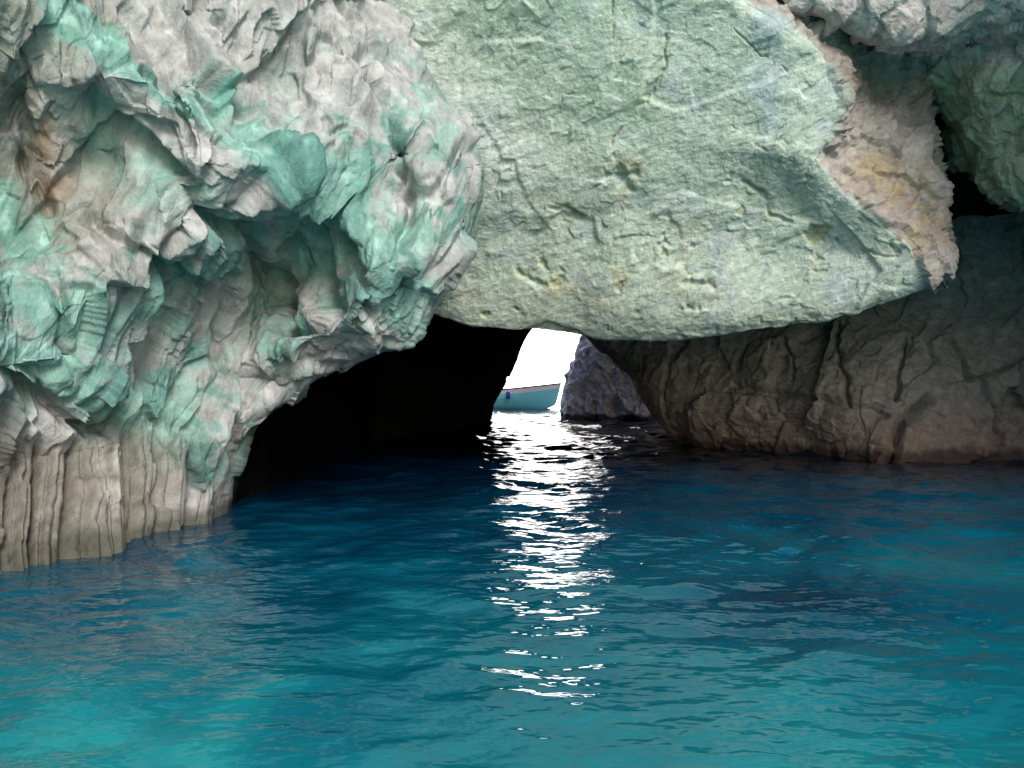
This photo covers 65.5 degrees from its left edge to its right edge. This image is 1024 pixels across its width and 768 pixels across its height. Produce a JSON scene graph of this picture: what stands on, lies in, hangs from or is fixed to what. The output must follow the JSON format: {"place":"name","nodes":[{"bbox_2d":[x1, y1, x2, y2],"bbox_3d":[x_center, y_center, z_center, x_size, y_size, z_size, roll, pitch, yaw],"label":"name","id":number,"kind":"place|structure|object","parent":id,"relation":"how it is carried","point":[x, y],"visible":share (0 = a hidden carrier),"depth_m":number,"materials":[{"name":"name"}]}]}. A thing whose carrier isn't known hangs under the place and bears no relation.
{"place":"outdoors","nodes":[
{"label":"outdoors","id":0,"kind":"place"},
{"bbox_2d":[0,0,484,573],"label":"cave rock wall","id":1,"kind":"structure","parent":0,"point":[238,248],"depth_m":10.30,"materials":[{"name":"stone"}]},
{"bbox_2d":[0,384,1023,767],"bbox_3d":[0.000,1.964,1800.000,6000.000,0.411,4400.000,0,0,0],"label":"sea water","id":2,"kind":"structure","parent":0,"point":[528,588],"depth_m":6.82,"materials":[{"name":"blue liquid"}]},
{"bbox_2d":[493,377,560,409],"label":"tour boat","id":3,"kind":"object","parent":2,"relation":"on","point":[535,396],"visible":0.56,"depth_m":62.99,"materials":[{"name":"paint"}]},
{"bbox_2d":[560,335,655,420],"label":"rock outcrop","id":4,"kind":"object","parent":2,"relation":"in","point":[598,385],"visible":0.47,"depth_m":44.48,"materials":[{"name":"stone"}]},
{"bbox_2d":[368,113,1017,443],"bbox_3d":[8.775,-1.959,29.027,30.450,10.348,26.318,0,0,0],"label":"cave tunnel rock","id":5,"kind":"object","parent":2,"relation":"in","point":[443,374],"visible":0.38,"depth_m":32.16,"materials":[{"name":"black stone"}]},
{"bbox_2d":[381,0,958,341],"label":"rock overhang","id":6,"kind":"object","parent":5,"relation":"on","point":[666,170],"visible":0.85,"depth_m":14.88,"materials":[{"name":"stone"}]},
{"bbox_2d":[783,0,1023,212],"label":"rock overhang","id":7,"kind":"object","parent":5,"relation":"on","point":[971,52],"visible":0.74,"depth_m":14.45,"materials":[{"name":"stone"}]},
{"bbox_2d":[506,329,580,383],"label":"sky","id":8,"kind":"structure","parent":0,"point":[544,353],"materials":[{"name":"white"}]},
{"bbox_2d":[586,212,1023,463],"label":"cave rock wall","id":9,"kind":"structure","parent":0,"point":[926,375],"depth_m":21.09,"materials":[{"name":"stone"}]}
]}

